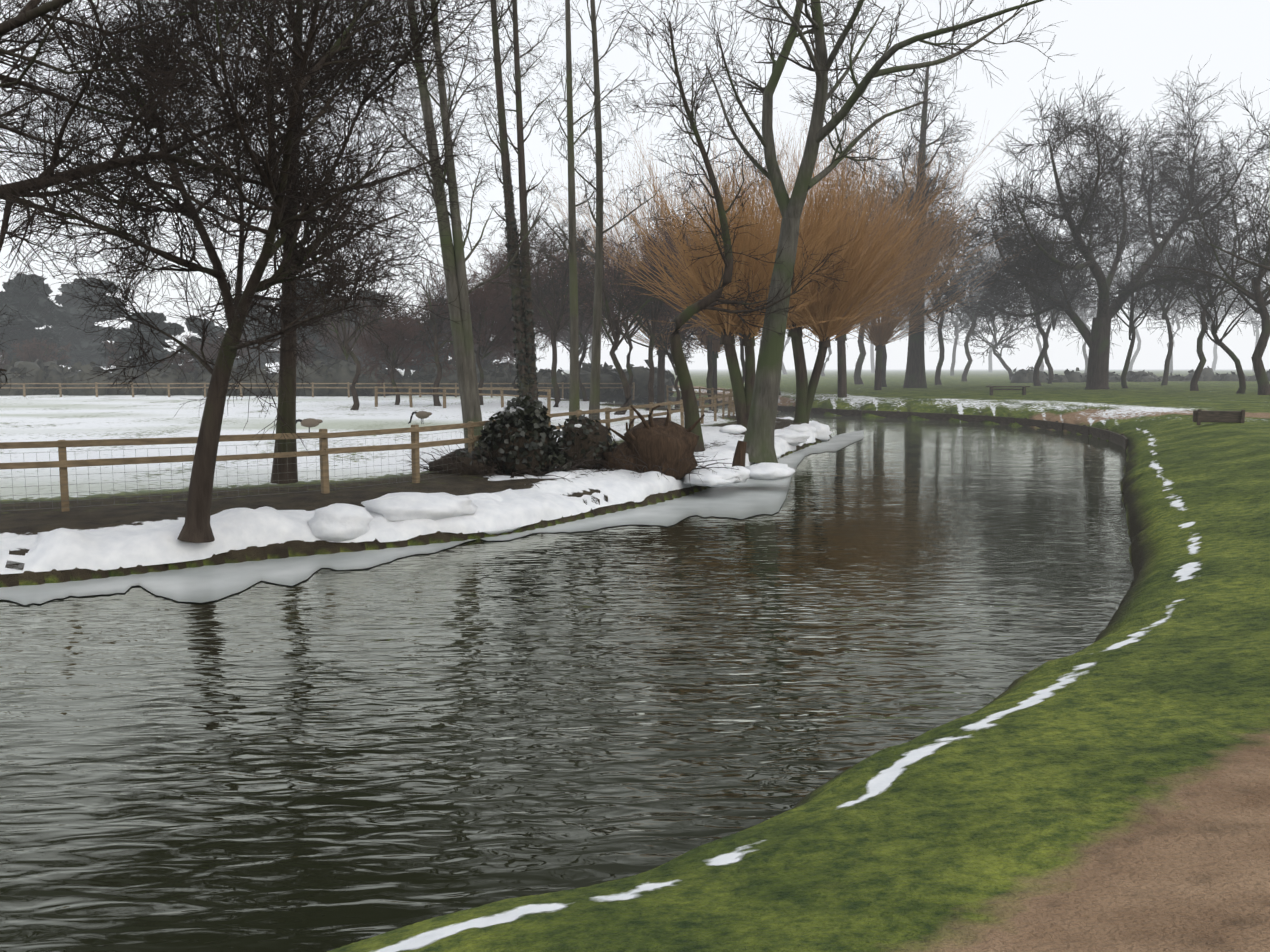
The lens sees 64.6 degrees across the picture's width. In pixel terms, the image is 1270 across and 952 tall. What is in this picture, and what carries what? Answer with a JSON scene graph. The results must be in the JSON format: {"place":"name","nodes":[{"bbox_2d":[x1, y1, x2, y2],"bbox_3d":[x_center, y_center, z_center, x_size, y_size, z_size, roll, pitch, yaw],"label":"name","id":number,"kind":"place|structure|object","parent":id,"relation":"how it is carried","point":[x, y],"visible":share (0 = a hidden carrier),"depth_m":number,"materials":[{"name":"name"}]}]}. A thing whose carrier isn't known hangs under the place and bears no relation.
{"place":"outdoors","nodes":[
{"label":"outdoors","id":0,"kind":"place"},
{"bbox_2d":[300,418,322,427],"bbox_3d":[-10.173,-1.671,31.608,0.654,0.298,0.368,0,6,-1],"label":"goose body","id":1,"kind":"object","parent":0,"point":[310,422],"visible":0.98,"depth_m":31.51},
{"bbox_2d":[0,401,1133,951],"bbox_3d":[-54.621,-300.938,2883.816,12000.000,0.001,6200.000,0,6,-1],"label":"water","id":2,"kind":"structure","parent":0,"point":[324,759],"depth_m":8.20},
{"bbox_2d":[0,430,863,604],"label":"ice shelf","id":3,"kind":"object","parent":2,"relation":"on","point":[749,497],"visible":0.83,"depth_m":13.93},
{"bbox_2d":[0,369,1269,951],"bbox_3d":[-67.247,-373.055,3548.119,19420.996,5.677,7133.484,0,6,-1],"label":"ground","id":4,"kind":"structure","parent":0,"point":[1108,791],"depth_m":5.39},
{"bbox_2d":[0,350,9,372],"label":"tree","id":5,"kind":"object","parent":4,"relation":"on","point":[2,359],"visible":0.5,"depth_m":85.22,"materials":[{"name":"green plant"}]},
{"bbox_2d":[0,273,81,364],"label":"conifer","id":6,"kind":"object","parent":4,"relation":"on","point":[38,311],"depth_m":85.77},
{"bbox_2d":[10,336,71,365],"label":"bush","id":7,"kind":"object","parent":4,"relation":"on","point":[34,351],"visible":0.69,"depth_m":81.14,"materials":[{"name":"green plant"}]},
{"bbox_2d":[36,277,130,367],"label":"conifer","id":8,"kind":"object","parent":4,"relation":"on","point":[80,342],"depth_m":94.60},
{"bbox_2d":[104,336,143,368],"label":"tree","id":9,"kind":"object","parent":4,"relation":"on","point":[112,360],"visible":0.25,"depth_m":80.37,"materials":[{"name":"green plant"}]},
{"bbox_2d":[96,311,191,370],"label":"conifer","id":10,"kind":"object","parent":4,"relation":"on","point":[161,324],"depth_m":81.17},
{"bbox_2d":[158,350,195,377],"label":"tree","id":11,"kind":"object","parent":4,"relation":"on","point":[187,368],"visible":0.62,"depth_m":78.59,"materials":[{"name":"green plant"}]},
{"bbox_2d":[0,0,384,390],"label":"tree","id":12,"kind":"object","parent":4,"relation":"on","point":[31,10],"visible":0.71,"depth_m":11.58,"materials":[{"name":"black plant"}]},
{"bbox_2d":[176,317,225,368],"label":"conifer","id":13,"kind":"object","parent":4,"relation":"on","point":[211,324],"depth_m":91.69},
{"bbox_2d":[176,331,253,370],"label":"tree","id":14,"kind":"object","parent":4,"relation":"on","point":[211,350],"visible":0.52,"depth_m":77.80,"materials":[{"name":"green plant"}]},
{"bbox_2d":[225,295,279,368],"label":"conifer","id":15,"kind":"object","parent":4,"relation":"on","point":[263,360],"depth_m":100.79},
{"bbox_2d":[0,0,510,542],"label":"tree","id":16,"kind":"object","parent":4,"relation":"on","point":[240,306],"visible":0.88,"depth_m":12.59,"materials":[{"name":"brown plant"}]},
{"bbox_2d":[274,336,321,369],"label":"tree","id":17,"kind":"object","parent":4,"relation":"on","point":[304,354],"visible":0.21,"depth_m":78.88,"materials":[{"name":"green plant"}]},
{"bbox_2d":[251,277,369,361],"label":"conifer","id":18,"kind":"object","parent":4,"relation":"on","point":[325,351],"depth_m":85.29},
{"bbox_2d":[1,382,634,399],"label":"fence","id":19,"kind":"object","parent":4,"relation":"on","point":[96,387],"visible":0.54,"depth_m":73.10,"materials":[{"name":"brown wood"}]},
{"bbox_2d":[246,250,417,409],"bbox_3d":[-14.529,-7.181,48.937,5.611,8.421,6.573,5,8,37],"label":"tree","id":20,"kind":"object","parent":4,"relation":"on","point":[347,351],"visible":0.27,"depth_m":49.62,"materials":[{"name":"brown plant"}]},
{"bbox_2d":[187,0,485,483],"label":"tree","id":21,"kind":"object","parent":4,"relation":"on","point":[288,413],"visible":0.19,"depth_m":17.73,"materials":[{"name":"brown plant"}]},
{"bbox_2d":[0,354,674,403],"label":"shrubs","id":22,"kind":"object","parent":4,"relation":"on","point":[344,374],"depth_m":77.36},
{"bbox_2d":[316,313,367,364],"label":"tree","id":23,"kind":"object","parent":4,"relation":"on","point":[339,354],"visible":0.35,"depth_m":78.49,"materials":[{"name":"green plant"}]},
{"bbox_2d":[0,385,734,511],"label":"fence","id":24,"kind":"object","parent":4,"relation":"on","point":[63,463],"visible":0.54,"depth_m":16.55,"materials":[{"name":"brown wood"}]},
{"bbox_2d":[0,390,734,510],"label":"fence wire","id":25,"kind":"object","parent":24,"relation":"attached to","point":[172,494],"visible":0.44,"depth_m":15.85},
{"bbox_2d":[350,289,395,368],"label":"conifer","id":26,"kind":"object","parent":4,"relation":"on","point":[360,359],"depth_m":95.83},
{"bbox_2d":[350,300,431,394],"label":"tree","id":27,"kind":"object","parent":4,"relation":"on","point":[359,352],"visible":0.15,"depth_m":78.34,"materials":[{"name":"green plant"}]},
{"bbox_2d":[350,290,433,404],"bbox_3d":[-13.782,-7.051,57.041,5.673,7.142,7.907,0,6,-1],"label":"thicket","id":28,"kind":"object","parent":4,"relation":"on","point":[393,339],"visible":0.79,"depth_m":57.31,"materials":[{"name":"grey plant"}]},
{"bbox_2d":[378,326,451,370],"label":"conifer","id":29,"kind":"object","parent":4,"relation":"on","point":[426,359],"depth_m":82.05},
{"bbox_2d":[0,417,829,573],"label":"snow drift","id":30,"kind":"object","parent":4,"relation":"on","point":[117,548],"visible":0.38,"depth_m":14.19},
{"bbox_2d":[625,64,980,423],"bbox_3d":[6.561,-8.338,39.136,12.953,12.712,13.252,2,6,18],"label":"willow","id":31,"kind":"object","parent":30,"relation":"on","point":[835,305],"visible":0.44,"depth_m":37.93,"materials":[{"name":"orange plant"}]},
{"bbox_2d":[365,251,498,405],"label":"tree","id":32,"kind":"object","parent":4,"relation":"on","point":[436,336],"visible":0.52,"depth_m":55.86,"materials":[{"name":"brown plant"}]},
{"bbox_2d":[343,0,551,447],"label":"tree","id":33,"kind":"object","parent":4,"relation":"on","point":[463,344],"visible":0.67,"depth_m":22.69,"materials":[{"name":"grey plant"}]},
{"bbox_2d":[412,273,492,366],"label":"red tree","id":34,"kind":"object","parent":4,"relation":"on","point":[444,339],"visible":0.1,"depth_m":81.19,"materials":[{"name":"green plant"}]},
{"bbox_2d":[374,386,550,411],"bbox_3d":[-8.599,-3.802,50.714,13.043,1.391,1.393,5,8,39],"label":"fence","id":35,"kind":"object","parent":4,"relation":"on","point":[501,394],"visible":0.62,"depth_m":52.27,"materials":[{"name":"brown wood"}]},
{"bbox_2d":[396,261,541,404],"bbox_3d":[-9.161,-7.889,56.387,8.227,8.794,7.700,0,6,-1],"label":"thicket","id":36,"kind":"object","parent":4,"relation":"on","point":[504,334],"visible":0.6,"depth_m":55.97,"materials":[{"name":"grey plant"}]},
{"bbox_2d":[453,329,511,370],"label":"red tree","id":37,"kind":"object","parent":4,"relation":"on","point":[490,358],"visible":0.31,"depth_m":81.78,"materials":[{"name":"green plant"}]},
{"bbox_2d":[429,421,550,474],"bbox_3d":[-2.880,-0.401,20.058,2.465,1.403,1.404,0,6,-1],"label":"bush","id":38,"kind":"object","parent":4,"relation":"on","point":[520,466],"visible":0.27,"depth_m":19.57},
{"bbox_2d":[397,432,605,487],"bbox_3d":[-2.666,-0.209,19.816,4.254,1.526,3.937,0,6,-1],"label":"brash","id":39,"kind":"object","parent":4,"relation":"on","point":[518,472],"visible":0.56,"depth_m":19.31,"materials":[{"name":"brown"}]},
{"bbox_2d":[449,394,571,476],"bbox_3d":[-2.536,-0.662,20.013,2.596,1.944,1.542,0,6,-1],"label":"ivy mound","id":40,"kind":"object","parent":4,"relation":"on","point":[533,417],"visible":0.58,"depth_m":19.66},
{"bbox_2d":[460,0,577,408],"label":"tree","id":41,"kind":"object","parent":4,"relation":"on","point":[503,142],"visible":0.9,"depth_m":35.44,"materials":[{"name":"brown plant"}]},
{"bbox_2d":[501,154,539,407],"bbox_3d":[-4.049,-6.374,35.898,1.337,10.065,0.746,0,6,-1],"label":"ivy trunk","id":42,"kind":"object","parent":4,"relation":"on","point":[526,322],"visible":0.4,"depth_m":35.81,"materials":[{"name":"green plant"}]},
{"bbox_2d":[468,213,586,394],"bbox_3d":[-7.093,-10.085,61.634,8.257,12.293,9.947,-2,6,-15],"label":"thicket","id":43,"kind":"object","parent":4,"relation":"on","point":[547,305],"visible":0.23,"depth_m":60.62,"materials":[{"name":"brown plant"}]},
{"bbox_2d":[493,217,609,406],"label":"tree","id":44,"kind":"object","parent":4,"relation":"on","point":[555,329],"visible":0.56,"depth_m":53.54,"materials":[{"name":"brown plant"}]},
{"bbox_2d":[308,417,832,541],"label":"snow bank","id":45,"kind":"structure","parent":4,"relation":"on","point":[337,522],"depth_m":15.18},
{"bbox_2d":[530,228,612,400],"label":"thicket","id":46,"kind":"object","parent":4,"relation":"on","point":[583,389],"visible":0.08,"depth_m":65.50,"materials":[{"name":"brown plant"}]},
{"bbox_2d":[533,271,611,361],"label":"red tree","id":47,"kind":"object","parent":4,"relation":"on","point":[565,339],"visible":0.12,"depth_m":85.12,"materials":[{"name":"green plant"}]},
{"bbox_2d":[558,417,609,468],"bbox_3d":[-1.091,-0.510,21.298,1.210,1.487,1.073,0,6,-1],"label":"bush","id":48,"kind":"object","parent":4,"relation":"on","point":[592,437],"visible":0.35,"depth_m":20.92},
{"bbox_2d":[517,0,652,419],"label":"tree","id":49,"kind":"object","parent":4,"relation":"on","point":[574,401],"visible":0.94,"depth_m":26.37,"materials":[{"name":"brown plant"}]},
{"bbox_2d":[556,415,615,468],"bbox_3d":[-1.098,-0.596,21.329,1.431,1.445,1.274,0,6,-1],"label":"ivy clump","id":50,"kind":"object","parent":4,"relation":"on","point":[587,431],"visible":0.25,"depth_m":20.93,"materials":[{"name":"green plant"}]},
{"bbox_2d":[566,443,625,470],"bbox_3d":[-1.081,-0.380,21.311,2.843,1.157,2.479,-5,8,-38],"label":"brash","id":51,"kind":"object","parent":4,"relation":"on","point":[596,460],"visible":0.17,"depth_m":20.64,"materials":[{"name":"brown"}]},
{"bbox_2d":[530,0,686,419],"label":"tree","id":52,"kind":"object","parent":4,"relation":"on","point":[594,399],"visible":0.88,"depth_m":27.84,"materials":[{"name":"brown plant"}]},
{"bbox_2d":[539,218,700,405],"bbox_3d":[-0.508,-9.361,57.067,9.718,10.862,9.555,0,6,-1],"label":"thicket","id":53,"kind":"object","parent":4,"relation":"on","point":[631,335],"visible":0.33,"depth_m":56.03,"materials":[{"name":"grey plant"}]},
{"bbox_2d":[557,226,695,414],"bbox_3d":[-0.787,-7.018,45.869,8.740,8.840,5.146,5,8,39],"label":"tree","id":54,"kind":"object","parent":4,"relation":"on","point":[616,334],"visible":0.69,"depth_m":45.20,"materials":[{"name":"brown plant"}]},
{"bbox_2d":[554,227,705,410],"bbox_3d":[-0.027,-7.620,49.573,8.054,9.152,5.190,0,6,-1],"label":"tree","id":55,"kind":"object","parent":4,"relation":"on","point":[651,333],"visible":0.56,"depth_m":49.49,"materials":[{"name":"brown plant"}]},
{"bbox_2d":[473,125,802,407],"bbox_3d":[0.769,-13.760,65.611,21.706,19.448,20.087,0,6,-1],"label":"tree","id":56,"kind":"object","parent":4,"relation":"on","point":[661,382],"visible":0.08,"depth_m":64.22,"materials":[{"name":"brown plant"}]},
{"bbox_2d":[485,406,795,486],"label":"snow heaps","id":57,"kind":"object","parent":4,"relation":"on","point":[759,471],"visible":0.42,"depth_m":20.90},
{"bbox_2d":[732,440,746,466],"bbox_3d":[2.267,-0.367,22.162,0.408,0.834,0.408,2,6,21],"label":"wooden post","id":58,"kind":"object","parent":57,"relation":"on","point":[739,454],"visible":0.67,"depth_m":22.05,"materials":[{"name":"brown wood"}]},
{"bbox_2d":[600,417,699,479],"bbox_3d":[0.301,-0.461,20.974,2.106,1.499,1.052,0,6,-1],"label":"root plate","id":59,"kind":"object","parent":4,"relation":"on","point":[657,445],"visible":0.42,"depth_m":20.64,"materials":[{"name":"brown wood"}]},
{"bbox_2d":[609,405,704,443],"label":"root plate roots","id":60,"kind":"object","parent":59,"relation":"attached to","point":[647,426],"visible":0.62,"depth_m":20.65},
{"bbox_2d":[571,427,739,494],"bbox_3d":[0.509,-0.357,21.059,2.912,1.426,3.160,3,7,27],"label":"brash","id":61,"kind":"object","parent":4,"relation":"on","point":[640,471],"visible":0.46,"depth_m":20.59,"materials":[{"name":"brown"}]},
{"bbox_2d":[624,208,718,399],"bbox_3d":[3.729,-10.045,60.039,9.875,11.673,11.094,0,6,-1],"label":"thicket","id":62,"kind":"object","parent":4,"relation":"on","point":[694,317],"visible":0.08,"depth_m":59.38,"materials":[{"name":"brown plant"}]},
{"bbox_2d":[643,310,699,408],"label":"tree","id":63,"kind":"object","parent":4,"relation":"on","point":[667,351],"visible":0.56,"depth_m":55.51,"materials":[{"name":"brown plant"}]},
{"bbox_2d":[621,193,771,403],"bbox_3d":[4.465,-11.614,63.496,9.922,14.109,10.480,-4,7,-34],"label":"tree","id":64,"kind":"object","parent":4,"relation":"on","point":[710,367],"visible":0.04,"depth_m":64.76,"materials":[{"name":"brown plant"}]},
{"bbox_2d":[576,89,828,407],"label":"tree","id":65,"kind":"object","parent":4,"relation":"on","point":[717,347],"visible":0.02,"depth_m":68.76,"materials":[{"name":"brown plant"}]},
{"bbox_2d":[599,0,853,451],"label":"tree","id":66,"kind":"object","parent":4,"relation":"on","point":[689,399],"visible":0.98,"depth_m":25.27,"materials":[{"name":"brown plant"}]},
{"bbox_2d":[587,100,914,428],"bbox_3d":[3.591,-7.152,33.762,10.884,11.454,10.168,5,8,39],"label":"willow","id":67,"kind":"object","parent":4,"relation":"on","point":[742,395],"visible":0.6,"depth_m":33.63,"materials":[{"name":"orange plant"}]},
{"bbox_2d":[702,256,834,383],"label":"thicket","id":68,"kind":"object","parent":4,"relation":"on","point":[742,359],"depth_m":65.72,"materials":[{"name":"plant"}]},
{"bbox_2d":[665,138,876,394],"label":"tree","id":69,"kind":"object","parent":4,"relation":"on","point":[758,185],"visible":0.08,"depth_m":66.91,"materials":[{"name":"brown plant"}]},
{"bbox_2d":[803,327,854,375],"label":"tree","id":70,"kind":"object","parent":4,"relation":"on","point":[827,359],"depth_m":164.44,"materials":[{"name":"brown plant"}]},
{"bbox_2d":[681,82,1030,397],"bbox_3d":[12.447,-14.948,61.151,21.634,21.496,22.794,0,6,-1],"label":"willow","id":71,"kind":"object","parent":4,"relation":"on","point":[842,372],"visible":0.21,"depth_m":59.74,"materials":[{"name":"orange plant"}]},
{"bbox_2d":[650,0,1073,462],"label":"tree","id":72,"kind":"object","parent":4,"relation":"on","point":[759,438],"visible":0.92,"depth_m":25.75,"materials":[{"name":"grey plant"}]},
{"bbox_2d":[852,223,883,372],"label":"tree","id":73,"kind":"object","parent":4,"relation":"on","point":[872,358],"depth_m":242.36,"materials":[{"name":"grey plant"}]},
{"bbox_2d":[730,140,1030,389],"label":"willow","id":74,"kind":"object","parent":4,"relation":"on","point":[880,336],"visible":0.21,"depth_m":72.28,"materials":[{"name":"brown plant"}]},
{"bbox_2d":[804,154,957,383],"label":"tree","id":75,"kind":"object","parent":4,"relation":"on","point":[858,367],"visible":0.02,"depth_m":95.60,"materials":[{"name":"brown plant"}]},
{"bbox_2d":[815,103,964,386],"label":"tree","id":76,"kind":"object","parent":4,"relation":"on","point":[884,361],"visible":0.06,"depth_m":82.94,"materials":[{"name":"brown plant"}]},
{"bbox_2d":[665,396,1127,449],"bbox_3d":[6.350,-5.603,77.180,5.962,0.620,90.964,-2,6,-16],"label":"bank edging","id":77,"kind":"object","parent":4,"relation":"on","point":[1115,438],"visible":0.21,"depth_m":49.57,"materials":[{"name":"brown wood"}]},
{"bbox_2d":[848,30,976,387],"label":"tree","id":78,"kind":"object","parent":4,"relation":"on","point":[915,375],"visible":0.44,"depth_m":77.74,"materials":[{"name":"grey plant"}]},
{"bbox_2d":[880,257,959,343],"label":"tree","id":79,"kind":"object","parent":4,"relation":"on","point":[931,322],"visible":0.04,"depth_m":239.95,"materials":[{"name":"grey plant"}]},
{"bbox_2d":[925,206,999,384],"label":"tree","id":80,"kind":"object","parent":4,"relation":"on","point":[939,365],"visible":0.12,"depth_m":88.88,"materials":[{"name":"grey plant"}]},
{"bbox_2d":[928,248,1006,375],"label":"tree","id":81,"kind":"object","parent":4,"relation":"on","point":[954,349],"visible":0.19,"depth_m":164.00,"materials":[{"name":"grey plant"}]},
{"bbox_2d":[929,224,1055,380],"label":"tree","id":82,"kind":"object","parent":4,"relation":"on","point":[968,364],"visible":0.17,"depth_m":102.82,"materials":[{"name":"grey plant"}]},
{"bbox_2d":[938,201,1059,371],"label":"tree","id":83,"kind":"object","parent":4,"relation":"on","point":[990,361],"visible":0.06,"depth_m":241.84,"materials":[{"name":"grey plant"}]},
{"bbox_2d":[962,277,1040,379],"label":"tree","id":84,"kind":"object","parent":4,"relation":"on","point":[998,355],"visible":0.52,"depth_m":111.49,"materials":[{"name":"grey plant"}]},
{"bbox_2d":[986,386,1029,394],"bbox_3d":[22.475,-5.139,60.621,2.500,0.565,0.420,1,6,7],"label":"bench","id":85,"kind":"object","parent":4,"relation":"on","point":[1023,389],"visible":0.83,"depth_m":60.50,"materials":[{"name":"grey wood"}]},
{"bbox_2d":[977,195,1089,385],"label":"tree","id":86,"kind":"object","parent":4,"relation":"on","point":[1036,381],"visible":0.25,"depth_m":81.00,"materials":[{"name":"grey plant"}]},
{"bbox_2d":[987,251,1096,371],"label":"tree","id":87,"kind":"object","parent":4,"relation":"on","point":[1040,349],"visible":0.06,"depth_m":190.76,"materials":[{"name":"grey plant"}]},
{"bbox_2d":[999,207,1139,383],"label":"tree","id":88,"kind":"object","parent":4,"relation":"on","point":[1050,368],"visible":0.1,"depth_m":88.42,"materials":[{"name":"grey plant"}]},
{"bbox_2d":[1031,260,1121,372],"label":"tree","id":89,"kind":"object","parent":4,"relation":"on","point":[1089,314],"visible":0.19,"depth_m":165.09,"materials":[{"name":"grey plant"}]},
{"bbox_2d":[922,56,1269,389],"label":"tree","id":90,"kind":"object","parent":4,"relation":"on","point":[1097,339],"visible":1,"depth_m":68.34,"materials":[{"name":"grey plant"}]},
{"bbox_2d":[1065,225,1190,387],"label":"tree","id":91,"kind":"object","parent":4,"relation":"on","point":[1131,326],"visible":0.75,"depth_m":69.97,"materials":[{"name":"grey plant"}]},
{"bbox_2d":[1065,226,1194,370],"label":"tree","id":92,"kind":"object","parent":4,"relation":"on","point":[1132,361],"visible":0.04,"depth_m":215.71,"materials":[{"name":"grey plant"}]},
{"bbox_2d":[1010,366,1269,382],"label":"hedge","id":93,"kind":"object","parent":4,"relation":"on","point":[1208,374],"depth_m":94.12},
{"bbox_2d":[1122,204,1228,385],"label":"tree","id":94,"kind":"object","parent":4,"relation":"on","point":[1166,368],"visible":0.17,"depth_m":77.52,"materials":[{"name":"grey plant"}]},
{"bbox_2d":[1092,201,1263,372],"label":"tree","id":95,"kind":"object","parent":4,"relation":"on","point":[1178,328],"visible":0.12,"depth_m":189.46,"materials":[{"name":"grey plant"}]},
{"bbox_2d":[1124,151,1269,394],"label":"tree","id":96,"kind":"object","parent":4,"relation":"on","point":[1259,300],"visible":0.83,"depth_m":56.33,"materials":[{"name":"grey plant"}]},
{"bbox_2d":[1153,142,1269,390],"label":"tree","id":97,"kind":"object","parent":4,"relation":"on","point":[1197,373],"visible":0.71,"depth_m":62.51,"materials":[{"name":"grey plant"}]},
{"bbox_2d":[1154,257,1269,393],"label":"tree","id":98,"kind":"object","parent":4,"relation":"on","point":[1214,327],"visible":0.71,"depth_m":58.29,"materials":[{"name":"grey plant"}]},
{"bbox_2d":[1155,245,1269,370],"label":"tree","id":99,"kind":"object","parent":4,"relation":"on","point":[1214,362],"visible":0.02,"depth_m":242.55,"materials":[{"name":"grey plant"}]},
{"bbox_2d":[1193,409,1244,424],"bbox_3d":[18.277,-1.839,31.486,1.400,0.500,0.263,2,6,19],"label":"bench","id":100,"kind":"object","parent":4,"relation":"on","point":[1199,416],"visible":0.85,"depth_m":31.42,"materials":[{"name":"brown wood"}]},
{"bbox_2d":[1169,77,1269,282],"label":"tree","id":101,"kind":"object","parent":4,"relation":"on","point":[1260,265],"visible":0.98,"depth_m":48.77,"materials":[{"name":"grey plant"}]},
{"bbox_2d":[1200,252,1269,371],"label":"tree","id":102,"kind":"object","parent":4,"relation":"on","point":[1249,317],"visible":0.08,"depth_m":217.24,"materials":[{"name":"grey plant"}]},
{"bbox_2d":[1215,248,1269,321],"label":"tree","id":103,"kind":"object","parent":4,"relation":"on","point":[1268,277],"visible":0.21,"depth_m":167.44,"materials":[{"name":"grey plant"}]},
{"bbox_2d":[0,0,1269,369],"label":"sky","id":104,"kind":"structure","parent":0,"point":[1133,42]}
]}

